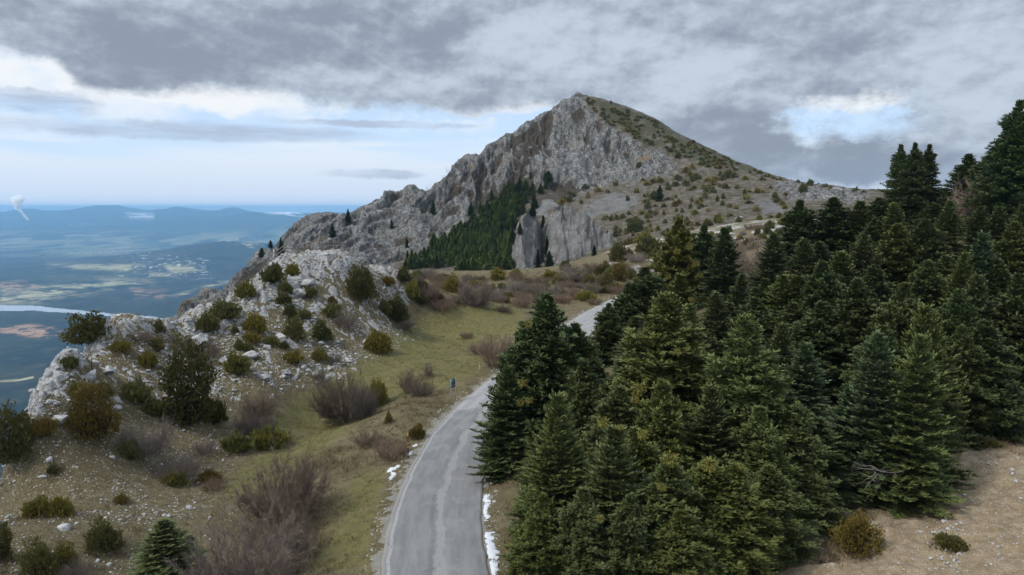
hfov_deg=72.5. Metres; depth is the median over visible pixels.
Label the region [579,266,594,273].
bare bush
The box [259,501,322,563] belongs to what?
bare bush
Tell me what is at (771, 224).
juniper bush
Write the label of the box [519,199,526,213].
fir tree
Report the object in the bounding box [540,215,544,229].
fir tree
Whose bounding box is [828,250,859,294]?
fir tree
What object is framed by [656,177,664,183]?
mountain shrub
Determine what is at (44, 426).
juniper bush
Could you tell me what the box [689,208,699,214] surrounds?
mountain shrub
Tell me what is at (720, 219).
mountain shrub
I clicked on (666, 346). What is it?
fir tree
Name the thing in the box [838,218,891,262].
fir tree
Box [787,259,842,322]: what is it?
fir tree
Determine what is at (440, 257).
fir tree
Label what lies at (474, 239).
fir tree
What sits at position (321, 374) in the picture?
bare bush
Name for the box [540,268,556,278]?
juniper bush
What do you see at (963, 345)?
fir tree
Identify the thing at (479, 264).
fir tree
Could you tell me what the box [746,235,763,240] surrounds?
bare bush
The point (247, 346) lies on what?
juniper bush
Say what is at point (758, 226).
bare bush
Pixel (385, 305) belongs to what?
juniper bush
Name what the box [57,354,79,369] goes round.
juniper bush
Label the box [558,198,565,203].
mountain shrub
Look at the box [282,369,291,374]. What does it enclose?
boulder
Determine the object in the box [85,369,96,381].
boulder
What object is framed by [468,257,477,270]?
fir tree
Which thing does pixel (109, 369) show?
boulder
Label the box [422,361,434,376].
bare bush
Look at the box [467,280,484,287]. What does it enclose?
juniper bush
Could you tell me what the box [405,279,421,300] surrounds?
juniper bush
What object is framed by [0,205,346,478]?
hills
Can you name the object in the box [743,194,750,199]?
mountain shrub
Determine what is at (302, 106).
sky
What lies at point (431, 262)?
fir tree
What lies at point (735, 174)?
mountain shrub
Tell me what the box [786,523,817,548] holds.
bare bush
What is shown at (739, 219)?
mountain shrub
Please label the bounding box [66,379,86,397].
juniper bush
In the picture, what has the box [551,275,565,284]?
juniper bush
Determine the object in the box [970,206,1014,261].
fir tree
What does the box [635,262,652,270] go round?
bare bush
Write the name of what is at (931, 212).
fir tree
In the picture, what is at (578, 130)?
mountain
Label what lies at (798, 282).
fir tree
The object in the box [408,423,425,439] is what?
juniper bush
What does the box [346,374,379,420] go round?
bare bush
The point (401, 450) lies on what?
bare bush
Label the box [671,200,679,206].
mountain shrub
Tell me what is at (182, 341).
bare bush
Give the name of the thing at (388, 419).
juniper bush
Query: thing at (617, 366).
fir tree
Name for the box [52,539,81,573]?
juniper bush
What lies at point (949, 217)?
fir tree
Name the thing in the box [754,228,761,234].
juniper bush
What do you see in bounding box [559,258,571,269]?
juniper bush
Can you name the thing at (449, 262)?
fir tree
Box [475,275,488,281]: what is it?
juniper bush
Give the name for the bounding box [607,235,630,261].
juniper bush
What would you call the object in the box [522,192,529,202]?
fir tree
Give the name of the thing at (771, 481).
fir tree
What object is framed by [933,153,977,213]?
fir tree
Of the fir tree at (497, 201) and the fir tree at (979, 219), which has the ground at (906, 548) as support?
the fir tree at (979, 219)
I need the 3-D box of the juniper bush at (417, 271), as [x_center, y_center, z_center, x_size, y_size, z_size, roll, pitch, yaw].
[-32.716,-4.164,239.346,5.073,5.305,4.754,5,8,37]
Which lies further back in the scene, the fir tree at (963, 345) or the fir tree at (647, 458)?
the fir tree at (963, 345)
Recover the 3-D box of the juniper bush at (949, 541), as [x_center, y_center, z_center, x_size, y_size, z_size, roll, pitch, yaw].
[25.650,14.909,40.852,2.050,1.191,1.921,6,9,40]
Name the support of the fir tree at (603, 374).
on the ground at (906, 548)
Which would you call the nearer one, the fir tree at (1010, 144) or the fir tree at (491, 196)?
the fir tree at (1010, 144)
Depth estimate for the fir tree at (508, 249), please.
313.21 m
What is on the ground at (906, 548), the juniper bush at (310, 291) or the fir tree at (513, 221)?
the juniper bush at (310, 291)
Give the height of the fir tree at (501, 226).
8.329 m
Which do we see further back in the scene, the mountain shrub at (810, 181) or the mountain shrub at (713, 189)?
the mountain shrub at (810, 181)
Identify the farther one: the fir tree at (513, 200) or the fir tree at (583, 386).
the fir tree at (513, 200)
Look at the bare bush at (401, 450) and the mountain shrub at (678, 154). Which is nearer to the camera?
the bare bush at (401, 450)
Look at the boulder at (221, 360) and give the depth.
79.54 m
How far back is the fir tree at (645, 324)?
78.93 m
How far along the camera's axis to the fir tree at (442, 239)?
435.75 m
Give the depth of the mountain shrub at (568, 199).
470.83 m
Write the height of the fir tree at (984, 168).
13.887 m
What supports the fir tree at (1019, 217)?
on the ground at (906, 548)
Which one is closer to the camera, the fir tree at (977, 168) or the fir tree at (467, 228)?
the fir tree at (977, 168)
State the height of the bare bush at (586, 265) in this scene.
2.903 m
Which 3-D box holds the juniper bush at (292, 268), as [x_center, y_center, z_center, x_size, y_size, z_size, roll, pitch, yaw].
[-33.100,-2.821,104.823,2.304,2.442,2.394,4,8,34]
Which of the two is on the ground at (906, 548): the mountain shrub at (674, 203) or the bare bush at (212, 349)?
the bare bush at (212, 349)
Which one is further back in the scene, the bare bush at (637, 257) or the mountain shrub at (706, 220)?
the mountain shrub at (706, 220)
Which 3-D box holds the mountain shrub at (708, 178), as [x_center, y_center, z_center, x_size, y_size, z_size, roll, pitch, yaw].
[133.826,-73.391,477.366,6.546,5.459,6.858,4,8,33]
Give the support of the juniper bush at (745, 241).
on the ground at (906, 548)
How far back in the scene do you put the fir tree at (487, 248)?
388.31 m
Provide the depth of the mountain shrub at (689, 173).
493.98 m
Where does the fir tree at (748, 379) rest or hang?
on the ground at (906, 548)
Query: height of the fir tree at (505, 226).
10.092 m
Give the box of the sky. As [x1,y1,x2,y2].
[0,0,1023,212]
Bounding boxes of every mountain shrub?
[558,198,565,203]
[565,195,572,202]
[581,183,589,189]
[594,187,602,192]
[611,229,620,236]
[619,213,625,218]
[626,213,643,231]
[636,160,642,167]
[644,202,650,209]
[644,212,653,217]
[649,177,657,183]
[649,189,655,198]
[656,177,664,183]
[671,180,679,186]
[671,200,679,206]
[673,173,682,180]
[675,151,680,157]
[681,165,689,173]
[681,178,690,185]
[684,220,693,225]
[686,170,694,176]
[689,174,695,181]
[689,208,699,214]
[701,190,708,198]
[702,218,712,225]
[703,176,710,181]
[708,178,717,185]
[708,186,716,193]
[713,213,722,222]
[716,215,724,222]
[720,183,729,188]
[722,168,733,176]
[730,171,738,177]
[735,216,741,222]
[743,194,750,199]
[754,187,759,192]
[772,196,782,202]
[798,182,807,192]
[806,179,814,185]
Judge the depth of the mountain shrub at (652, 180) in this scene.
495.42 m
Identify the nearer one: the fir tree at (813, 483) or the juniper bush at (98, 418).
the fir tree at (813, 483)
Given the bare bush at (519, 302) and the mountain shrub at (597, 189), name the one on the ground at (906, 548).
the bare bush at (519, 302)
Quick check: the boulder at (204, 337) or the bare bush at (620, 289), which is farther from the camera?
the bare bush at (620, 289)
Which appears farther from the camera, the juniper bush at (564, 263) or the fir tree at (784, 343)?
the juniper bush at (564, 263)
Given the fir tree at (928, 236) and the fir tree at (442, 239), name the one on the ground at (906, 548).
the fir tree at (928, 236)
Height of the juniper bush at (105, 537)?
2.676 m
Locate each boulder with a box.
[45,456,52,462]
[52,415,68,425]
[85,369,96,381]
[103,365,115,373]
[192,333,207,345]
[218,356,230,363]
[243,350,259,359]
[257,374,267,380]
[275,333,285,342]
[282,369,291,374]
[292,288,306,297]
[301,278,315,285]
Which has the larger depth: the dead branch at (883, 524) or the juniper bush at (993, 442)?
the juniper bush at (993, 442)
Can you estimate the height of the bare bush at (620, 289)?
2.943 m
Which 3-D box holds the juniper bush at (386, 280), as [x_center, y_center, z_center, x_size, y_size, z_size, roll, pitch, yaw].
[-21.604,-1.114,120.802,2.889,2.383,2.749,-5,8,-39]
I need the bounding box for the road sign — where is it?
[450,378,455,400]
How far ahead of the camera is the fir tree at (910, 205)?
121.50 m
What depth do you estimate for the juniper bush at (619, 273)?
191.55 m
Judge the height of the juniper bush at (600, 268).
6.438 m
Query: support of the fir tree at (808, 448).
on the ground at (906, 548)
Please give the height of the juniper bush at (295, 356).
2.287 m
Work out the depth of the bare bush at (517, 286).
171.92 m
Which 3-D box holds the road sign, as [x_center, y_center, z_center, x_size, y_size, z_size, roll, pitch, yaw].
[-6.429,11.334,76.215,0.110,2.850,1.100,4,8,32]
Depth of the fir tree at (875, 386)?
47.77 m
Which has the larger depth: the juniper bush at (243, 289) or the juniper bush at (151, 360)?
the juniper bush at (243, 289)
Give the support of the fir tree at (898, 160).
on the ground at (906, 548)
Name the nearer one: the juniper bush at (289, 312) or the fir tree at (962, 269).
the fir tree at (962, 269)
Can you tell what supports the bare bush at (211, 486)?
on the ground at (906, 548)
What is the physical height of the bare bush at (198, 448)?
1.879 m
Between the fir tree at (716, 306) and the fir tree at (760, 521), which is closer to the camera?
the fir tree at (760, 521)
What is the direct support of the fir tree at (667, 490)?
on the ground at (906, 548)
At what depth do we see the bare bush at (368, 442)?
63.95 m
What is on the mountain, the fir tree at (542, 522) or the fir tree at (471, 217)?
the fir tree at (471, 217)
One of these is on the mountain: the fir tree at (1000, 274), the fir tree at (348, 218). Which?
the fir tree at (348, 218)
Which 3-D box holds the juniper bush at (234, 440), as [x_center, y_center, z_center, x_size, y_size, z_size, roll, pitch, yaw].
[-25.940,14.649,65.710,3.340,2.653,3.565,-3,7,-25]
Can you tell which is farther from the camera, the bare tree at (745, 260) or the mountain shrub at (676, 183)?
the mountain shrub at (676, 183)
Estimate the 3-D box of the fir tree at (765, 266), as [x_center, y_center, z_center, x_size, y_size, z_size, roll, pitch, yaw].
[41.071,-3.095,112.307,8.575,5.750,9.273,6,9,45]
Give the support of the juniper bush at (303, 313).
on the ground at (906, 548)
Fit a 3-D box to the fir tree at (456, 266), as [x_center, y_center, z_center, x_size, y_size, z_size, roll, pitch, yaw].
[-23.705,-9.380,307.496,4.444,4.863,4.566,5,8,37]
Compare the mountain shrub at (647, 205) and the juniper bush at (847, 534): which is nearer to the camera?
the juniper bush at (847, 534)
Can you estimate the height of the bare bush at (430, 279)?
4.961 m
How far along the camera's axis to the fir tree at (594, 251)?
297.85 m
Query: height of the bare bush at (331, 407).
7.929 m
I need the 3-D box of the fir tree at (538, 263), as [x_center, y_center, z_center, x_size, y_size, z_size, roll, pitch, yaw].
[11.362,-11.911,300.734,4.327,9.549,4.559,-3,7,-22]
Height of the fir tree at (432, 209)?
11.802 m
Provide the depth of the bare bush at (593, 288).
169.02 m
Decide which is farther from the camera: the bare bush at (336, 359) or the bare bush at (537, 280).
the bare bush at (537, 280)
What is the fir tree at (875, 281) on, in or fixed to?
on the ground at (906, 548)
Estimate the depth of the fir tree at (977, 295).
65.93 m
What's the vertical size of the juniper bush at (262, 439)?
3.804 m
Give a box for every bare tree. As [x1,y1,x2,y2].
[734,233,773,290]
[946,173,994,219]
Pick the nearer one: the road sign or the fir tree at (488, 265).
the road sign
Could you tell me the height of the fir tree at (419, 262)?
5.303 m
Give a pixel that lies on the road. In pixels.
(434, 527)
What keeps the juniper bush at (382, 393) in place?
on the ground at (906, 548)
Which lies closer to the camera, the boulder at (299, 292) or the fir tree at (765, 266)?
the boulder at (299, 292)
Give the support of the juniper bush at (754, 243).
on the ground at (906, 548)
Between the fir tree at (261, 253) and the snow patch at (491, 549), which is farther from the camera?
the fir tree at (261, 253)
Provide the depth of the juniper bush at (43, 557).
38.88 m
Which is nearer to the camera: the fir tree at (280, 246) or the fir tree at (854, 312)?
the fir tree at (854, 312)
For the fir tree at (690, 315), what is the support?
on the ground at (906, 548)
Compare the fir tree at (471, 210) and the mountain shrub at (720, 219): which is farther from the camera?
the fir tree at (471, 210)
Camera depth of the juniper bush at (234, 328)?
85.99 m
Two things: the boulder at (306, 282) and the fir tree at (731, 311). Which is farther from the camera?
the boulder at (306, 282)
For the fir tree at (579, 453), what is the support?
on the ground at (906, 548)
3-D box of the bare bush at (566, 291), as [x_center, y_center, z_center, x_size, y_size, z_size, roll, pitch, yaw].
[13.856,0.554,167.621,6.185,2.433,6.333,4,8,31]
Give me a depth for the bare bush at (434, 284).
147.13 m
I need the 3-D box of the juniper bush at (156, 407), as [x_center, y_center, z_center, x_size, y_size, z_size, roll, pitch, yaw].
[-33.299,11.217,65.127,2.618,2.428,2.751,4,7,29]
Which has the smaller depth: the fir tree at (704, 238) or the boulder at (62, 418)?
the boulder at (62, 418)
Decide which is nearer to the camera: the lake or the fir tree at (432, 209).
the fir tree at (432, 209)
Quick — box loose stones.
[0,249,1023,573]
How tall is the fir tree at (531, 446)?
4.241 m
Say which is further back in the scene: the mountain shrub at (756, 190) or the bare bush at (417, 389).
the mountain shrub at (756, 190)
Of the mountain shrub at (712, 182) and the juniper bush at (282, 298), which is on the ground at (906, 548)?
the juniper bush at (282, 298)
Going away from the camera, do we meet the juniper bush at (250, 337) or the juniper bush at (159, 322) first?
the juniper bush at (159, 322)
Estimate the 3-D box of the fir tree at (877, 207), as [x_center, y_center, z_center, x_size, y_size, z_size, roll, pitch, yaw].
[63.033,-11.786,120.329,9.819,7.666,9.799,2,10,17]
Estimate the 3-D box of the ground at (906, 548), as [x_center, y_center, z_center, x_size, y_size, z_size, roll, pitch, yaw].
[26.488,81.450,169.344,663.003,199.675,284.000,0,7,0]
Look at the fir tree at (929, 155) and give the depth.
129.05 m
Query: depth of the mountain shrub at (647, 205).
414.38 m
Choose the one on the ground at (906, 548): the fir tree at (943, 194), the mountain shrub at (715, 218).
the fir tree at (943, 194)
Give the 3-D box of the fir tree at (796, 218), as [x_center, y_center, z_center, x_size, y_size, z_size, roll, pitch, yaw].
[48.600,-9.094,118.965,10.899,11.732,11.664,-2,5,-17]
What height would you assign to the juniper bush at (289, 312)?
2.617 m
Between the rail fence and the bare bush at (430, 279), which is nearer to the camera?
the rail fence
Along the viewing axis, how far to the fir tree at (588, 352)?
56.63 m
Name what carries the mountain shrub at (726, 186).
on the mountain
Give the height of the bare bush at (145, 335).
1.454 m
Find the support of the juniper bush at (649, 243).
on the ground at (906, 548)
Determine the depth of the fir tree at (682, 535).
35.82 m
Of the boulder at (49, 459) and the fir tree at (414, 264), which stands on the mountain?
the fir tree at (414, 264)
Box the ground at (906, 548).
[0,218,1023,574]
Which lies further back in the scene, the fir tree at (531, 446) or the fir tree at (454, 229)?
the fir tree at (454, 229)
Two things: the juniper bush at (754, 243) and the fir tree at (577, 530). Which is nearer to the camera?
the fir tree at (577, 530)
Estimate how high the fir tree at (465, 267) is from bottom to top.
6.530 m
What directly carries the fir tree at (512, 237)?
on the mountain
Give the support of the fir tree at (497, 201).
on the mountain
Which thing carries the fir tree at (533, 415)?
on the ground at (906, 548)
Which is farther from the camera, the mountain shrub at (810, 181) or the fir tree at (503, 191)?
the fir tree at (503, 191)
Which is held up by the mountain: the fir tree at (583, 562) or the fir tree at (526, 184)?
the fir tree at (526, 184)
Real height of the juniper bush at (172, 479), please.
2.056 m
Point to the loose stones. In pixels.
(222, 383)
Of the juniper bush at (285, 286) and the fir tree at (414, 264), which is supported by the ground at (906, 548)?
the juniper bush at (285, 286)
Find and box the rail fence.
[273,240,345,259]
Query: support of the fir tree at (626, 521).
on the ground at (906, 548)
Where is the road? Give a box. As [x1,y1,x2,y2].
[381,293,623,574]
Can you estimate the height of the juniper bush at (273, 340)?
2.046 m
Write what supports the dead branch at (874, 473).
attached to the fir tree at (875, 386)
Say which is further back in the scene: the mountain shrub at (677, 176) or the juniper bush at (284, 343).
the mountain shrub at (677, 176)
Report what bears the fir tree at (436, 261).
on the mountain
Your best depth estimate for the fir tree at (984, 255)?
73.50 m
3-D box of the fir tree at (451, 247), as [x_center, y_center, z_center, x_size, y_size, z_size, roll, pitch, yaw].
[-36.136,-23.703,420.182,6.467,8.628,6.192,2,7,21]
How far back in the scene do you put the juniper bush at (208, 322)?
84.35 m
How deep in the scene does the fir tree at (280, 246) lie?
387.38 m
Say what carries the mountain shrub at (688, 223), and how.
on the mountain
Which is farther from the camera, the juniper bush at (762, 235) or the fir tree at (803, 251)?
the juniper bush at (762, 235)
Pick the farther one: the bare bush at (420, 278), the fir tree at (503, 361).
the bare bush at (420, 278)
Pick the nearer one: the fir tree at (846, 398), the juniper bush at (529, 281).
the fir tree at (846, 398)
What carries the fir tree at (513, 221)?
on the mountain
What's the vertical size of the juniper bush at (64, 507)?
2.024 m
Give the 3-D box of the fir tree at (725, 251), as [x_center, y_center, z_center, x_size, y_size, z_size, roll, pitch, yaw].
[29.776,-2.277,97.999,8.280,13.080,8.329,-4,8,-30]
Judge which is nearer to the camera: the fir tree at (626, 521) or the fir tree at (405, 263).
the fir tree at (626, 521)
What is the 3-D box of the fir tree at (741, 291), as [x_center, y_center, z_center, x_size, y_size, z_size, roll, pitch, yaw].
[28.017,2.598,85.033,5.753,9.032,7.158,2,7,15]
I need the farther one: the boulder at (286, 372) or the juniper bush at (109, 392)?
the boulder at (286, 372)
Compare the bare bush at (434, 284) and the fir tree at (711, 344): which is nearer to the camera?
the fir tree at (711, 344)
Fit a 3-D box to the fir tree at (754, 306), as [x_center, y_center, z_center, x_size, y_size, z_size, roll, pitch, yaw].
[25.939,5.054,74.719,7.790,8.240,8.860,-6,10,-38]
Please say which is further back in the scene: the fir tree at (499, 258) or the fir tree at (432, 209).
the fir tree at (432, 209)
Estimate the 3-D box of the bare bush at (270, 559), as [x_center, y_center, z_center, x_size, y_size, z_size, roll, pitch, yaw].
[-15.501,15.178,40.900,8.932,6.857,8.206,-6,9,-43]
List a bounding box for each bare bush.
[56,555,94,574]
[109,412,179,459]
[127,329,154,340]
[151,443,205,483]
[163,478,319,574]
[165,334,200,347]
[182,331,222,361]
[191,437,218,454]
[200,477,223,489]
[227,434,336,529]
[233,405,274,438]
[237,390,281,418]
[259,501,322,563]
[303,363,379,427]
[310,367,325,379]
[328,352,341,362]
[331,308,360,328]
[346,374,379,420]
[351,428,384,447]
[371,437,411,461]
[392,317,415,329]
[393,365,426,393]
[404,375,437,397]
[410,273,424,284]
[410,275,425,284]
[418,282,443,299]
[420,266,437,277]
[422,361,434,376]
[425,272,448,283]
[427,281,439,286]
[428,296,455,310]
[440,296,458,302]
[450,292,462,303]
[455,270,500,306]
[459,271,478,282]
[459,330,473,338]
[465,340,490,353]
[474,333,512,368]
[490,290,506,302]
[492,286,508,296]
[497,304,512,312]
[501,277,528,292]
[506,271,524,281]
[508,295,532,306]
[513,290,529,299]
[519,293,538,302]
[522,280,563,296]
[530,275,551,284]
[553,293,573,303]
[556,266,585,282]
[556,280,575,286]
[558,263,581,271]
[559,286,580,293]
[567,287,582,298]
[574,282,587,288]
[579,260,598,268]
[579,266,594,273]
[582,280,602,292]
[586,298,603,304]
[606,284,623,292]
[610,261,631,267]
[624,250,647,262]
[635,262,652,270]
[738,243,749,250]
[744,223,753,229]
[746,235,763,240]
[750,222,764,229]
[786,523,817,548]
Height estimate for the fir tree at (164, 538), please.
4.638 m
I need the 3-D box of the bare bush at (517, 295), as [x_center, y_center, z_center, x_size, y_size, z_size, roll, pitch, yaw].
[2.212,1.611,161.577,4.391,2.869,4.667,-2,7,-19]
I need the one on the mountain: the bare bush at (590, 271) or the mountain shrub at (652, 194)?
the mountain shrub at (652, 194)
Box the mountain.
[172,92,890,319]
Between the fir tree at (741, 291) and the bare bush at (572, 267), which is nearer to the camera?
the fir tree at (741, 291)
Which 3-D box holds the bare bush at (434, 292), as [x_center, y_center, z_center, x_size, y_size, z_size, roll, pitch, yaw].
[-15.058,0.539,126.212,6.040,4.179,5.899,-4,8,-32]
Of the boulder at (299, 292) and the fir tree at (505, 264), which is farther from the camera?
the fir tree at (505, 264)
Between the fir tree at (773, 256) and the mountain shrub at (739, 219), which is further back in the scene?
the mountain shrub at (739, 219)
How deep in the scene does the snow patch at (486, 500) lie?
49.31 m
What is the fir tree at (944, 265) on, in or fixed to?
on the ground at (906, 548)
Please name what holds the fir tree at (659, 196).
on the mountain
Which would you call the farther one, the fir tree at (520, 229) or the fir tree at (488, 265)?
the fir tree at (520, 229)
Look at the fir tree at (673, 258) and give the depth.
104.62 m
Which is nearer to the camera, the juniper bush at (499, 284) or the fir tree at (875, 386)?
the fir tree at (875, 386)
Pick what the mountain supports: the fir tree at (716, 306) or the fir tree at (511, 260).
the fir tree at (511, 260)
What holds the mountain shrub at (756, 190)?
on the mountain
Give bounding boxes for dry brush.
[0,221,1023,574]
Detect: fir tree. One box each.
[124,515,209,574]
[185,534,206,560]
[258,248,265,256]
[277,237,284,255]
[328,223,336,236]
[345,209,351,222]
[401,260,407,269]
[406,250,416,263]
[407,257,412,268]
[409,260,417,269]
[416,259,424,268]
[420,247,428,259]
[421,255,428,267]
[426,232,436,245]
[427,258,433,267]
[429,239,434,249]
[430,200,436,214]
[433,254,442,268]
[438,253,446,266]
[439,235,445,248]
[444,251,454,264]
[446,225,457,235]
[446,254,451,266]
[448,241,453,250]
[453,261,459,270]
[456,261,463,270]
[459,240,466,254]
[461,258,468,270]
[464,225,471,235]
[465,364,536,482]
[467,202,474,215]
[467,214,474,222]
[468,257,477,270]
[470,220,475,230]
[471,233,476,244]
[475,219,480,230]
[475,259,483,270]
[479,330,532,445]
[482,261,492,269]
[483,200,490,212]
[483,241,489,253]
[486,291,594,459]
[488,188,494,200]
[488,246,499,256]
[490,255,496,265]
[491,197,498,207]
[492,261,501,268]
[495,389,590,570]
[496,254,502,265]
[498,187,506,196]
[499,222,502,233]
[500,257,511,269]
[502,212,508,220]
[502,221,508,232]
[504,182,513,190]
[504,530,527,574]
[506,242,511,254]
[506,455,551,543]
[506,491,565,574]
[508,254,515,268]
[509,196,519,207]
[509,227,515,242]
[509,385,548,455]
[510,214,517,227]
[511,430,552,480]
[514,182,521,191]
[516,222,522,233]
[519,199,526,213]
[521,178,529,190]
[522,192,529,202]
[529,188,536,199]
[529,206,536,215]
[530,196,538,207]
[534,249,542,267]
[534,487,614,574]
[536,183,544,192]
[538,357,609,467]
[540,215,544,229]
[541,171,555,181]
[543,179,548,187]
[544,235,548,254]
[544,251,554,266]
[544,321,614,391]
[549,443,595,506]
[569,417,651,574]
[575,383,640,483]
[575,541,603,574]
[585,291,718,456]
[585,303,626,366]
[590,492,659,574]
[591,245,596,255]
[595,367,616,394]
[608,341,642,385]
[608,425,664,511]
[609,283,646,343]
[609,315,644,370]
[617,266,668,325]
[624,378,700,478]
[631,507,737,574]
[633,450,739,574]
[637,310,655,335]
[646,216,709,308]
[653,456,777,574]
[655,185,663,201]
[668,273,702,325]
[679,312,822,519]
[681,303,701,325]
[684,382,740,471]
[690,224,721,296]
[690,225,746,310]
[694,324,727,374]
[697,290,732,357]
[707,461,786,574]
[711,301,740,334]
[716,296,777,356]
[726,273,750,314]
[726,404,827,547]
[738,278,783,315]
[744,463,823,570]
[745,231,791,297]
[748,257,787,280]
[759,301,811,356]
[762,273,796,316]
[767,322,796,382]
[768,199,828,265]
[774,395,852,522]
[777,274,806,323]
[778,340,834,430]
[781,301,855,398]
[782,236,817,304]
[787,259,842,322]
[788,463,845,539]
[790,196,857,260]
[805,241,841,281]
[807,415,864,505]
[813,277,880,394]
[825,324,906,414]
[826,200,876,256]
[826,383,871,488]
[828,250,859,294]
[832,328,920,506]
[837,283,848,299]
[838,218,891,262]
[844,282,936,392]
[844,330,971,518]
[845,263,896,322]
[847,234,897,288]
[858,223,924,294]
[863,197,894,224]
[872,202,910,250]
[877,144,915,203]
[888,217,956,298]
[888,302,983,489]
[891,142,937,204]
[896,195,930,223]
[901,259,950,332]
[904,204,963,236]
[911,254,966,296]
[923,144,943,205]
[932,191,950,205]
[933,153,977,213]
[933,287,1008,402]
[934,198,970,269]
[934,250,975,333]
[936,323,1001,447]
[943,158,984,203]
[945,271,996,332]
[946,319,1023,450]
[954,99,1023,233]
[955,229,1007,299]
[956,138,1023,217]
[957,205,994,256]
[967,259,1012,308]
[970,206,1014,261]
[985,272,1023,399]
[991,221,1023,275]
[1000,204,1023,271]
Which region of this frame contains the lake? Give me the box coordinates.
[0,305,162,319]
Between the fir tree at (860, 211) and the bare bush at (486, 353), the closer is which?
the bare bush at (486, 353)
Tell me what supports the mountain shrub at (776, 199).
on the mountain
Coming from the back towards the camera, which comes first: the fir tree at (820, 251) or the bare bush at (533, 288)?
the bare bush at (533, 288)
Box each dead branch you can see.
[851,463,903,487]
[867,513,906,527]
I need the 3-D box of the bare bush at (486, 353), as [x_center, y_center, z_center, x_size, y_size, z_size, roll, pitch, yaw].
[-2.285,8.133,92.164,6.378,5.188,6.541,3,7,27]
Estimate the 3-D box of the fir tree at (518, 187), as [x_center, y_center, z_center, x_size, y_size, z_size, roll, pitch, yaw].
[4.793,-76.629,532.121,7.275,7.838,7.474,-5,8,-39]
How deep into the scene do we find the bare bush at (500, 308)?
132.58 m
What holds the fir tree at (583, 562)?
on the ground at (906, 548)
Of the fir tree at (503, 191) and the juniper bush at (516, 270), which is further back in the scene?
the fir tree at (503, 191)
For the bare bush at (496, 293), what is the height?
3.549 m
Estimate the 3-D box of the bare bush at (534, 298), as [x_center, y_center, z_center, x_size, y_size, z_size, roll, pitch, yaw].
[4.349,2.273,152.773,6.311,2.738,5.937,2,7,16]
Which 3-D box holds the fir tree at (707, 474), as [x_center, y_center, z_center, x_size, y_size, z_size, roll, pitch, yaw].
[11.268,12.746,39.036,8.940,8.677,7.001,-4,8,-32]
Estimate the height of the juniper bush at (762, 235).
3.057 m
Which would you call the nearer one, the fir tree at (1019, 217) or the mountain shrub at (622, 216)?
the fir tree at (1019, 217)
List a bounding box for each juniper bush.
[0,399,34,465]
[0,520,14,563]
[16,532,62,574]
[19,493,56,518]
[27,412,60,437]
[45,495,74,517]
[46,463,59,473]
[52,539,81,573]
[57,310,114,346]
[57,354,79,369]
[61,376,122,441]
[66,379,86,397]
[82,512,125,556]
[95,379,114,398]
[108,338,130,352]
[112,492,128,504]
[115,436,144,459]
[119,375,152,405]
[136,349,158,367]
[140,393,170,416]
[148,335,164,351]
[153,317,167,332]
[156,328,220,428]
[157,466,190,487]
[194,310,220,332]
[194,466,222,483]
[198,395,228,424]
[209,298,242,319]
[219,428,255,454]
[222,349,251,375]
[230,323,239,332]
[233,278,259,298]
[233,337,244,350]
[241,311,268,333]
[241,329,261,343]
[242,342,254,351]
[249,420,292,450]
[258,262,286,285]
[262,333,281,345]
[274,291,292,304]
[276,278,293,292]
[280,340,290,348]
[281,314,308,341]
[282,302,297,317]
[282,348,304,363]
[285,261,300,275]
[298,307,311,318]
[304,284,318,297]
[309,318,335,341]
[310,345,328,361]
[319,300,343,318]
[327,294,337,303]
[344,258,381,301]
[362,328,393,354]
[369,375,390,406]
[379,298,391,313]
[382,275,395,286]
[384,410,393,423]
[386,292,410,321]
[396,265,411,281]
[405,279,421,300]
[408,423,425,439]
[410,268,425,278]
[414,291,430,305]
[441,269,465,293]
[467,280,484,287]
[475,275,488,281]
[489,266,506,279]
[497,282,505,288]
[499,296,510,302]
[502,292,514,296]
[509,268,522,275]
[521,276,532,286]
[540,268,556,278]
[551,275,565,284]
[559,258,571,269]
[575,288,599,301]
[580,272,596,283]
[582,277,595,284]
[593,261,611,275]
[597,268,615,288]
[598,286,609,293]
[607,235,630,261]
[611,258,629,281]
[627,267,637,279]
[633,229,652,241]
[635,233,661,253]
[649,248,657,256]
[742,238,750,246]
[747,241,759,248]
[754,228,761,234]
[756,232,767,238]
[763,225,771,233]
[764,219,774,228]
[825,507,884,559]
[831,512,846,528]
[929,531,970,552]
[970,434,1007,448]
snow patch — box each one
[387,465,399,479]
[483,494,490,520]
[484,532,499,574]
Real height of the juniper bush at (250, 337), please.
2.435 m
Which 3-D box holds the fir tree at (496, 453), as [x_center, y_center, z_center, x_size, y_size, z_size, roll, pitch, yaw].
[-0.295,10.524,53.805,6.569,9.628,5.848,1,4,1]
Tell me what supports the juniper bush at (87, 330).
on the ground at (906, 548)
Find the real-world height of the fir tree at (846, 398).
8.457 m
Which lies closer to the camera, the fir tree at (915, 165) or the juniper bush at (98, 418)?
the juniper bush at (98, 418)
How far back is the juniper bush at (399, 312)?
114.11 m
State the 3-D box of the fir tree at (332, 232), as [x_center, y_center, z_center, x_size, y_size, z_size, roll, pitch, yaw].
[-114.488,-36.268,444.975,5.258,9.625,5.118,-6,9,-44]
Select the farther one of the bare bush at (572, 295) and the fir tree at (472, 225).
the fir tree at (472, 225)
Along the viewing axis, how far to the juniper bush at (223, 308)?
87.58 m
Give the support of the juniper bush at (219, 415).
on the ground at (906, 548)
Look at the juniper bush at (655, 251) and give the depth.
228.71 m
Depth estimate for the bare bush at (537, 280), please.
180.83 m
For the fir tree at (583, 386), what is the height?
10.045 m
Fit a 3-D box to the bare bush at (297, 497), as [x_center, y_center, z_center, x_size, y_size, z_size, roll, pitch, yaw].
[-16.596,13.977,50.007,7.129,7.386,7.728,6,9,43]

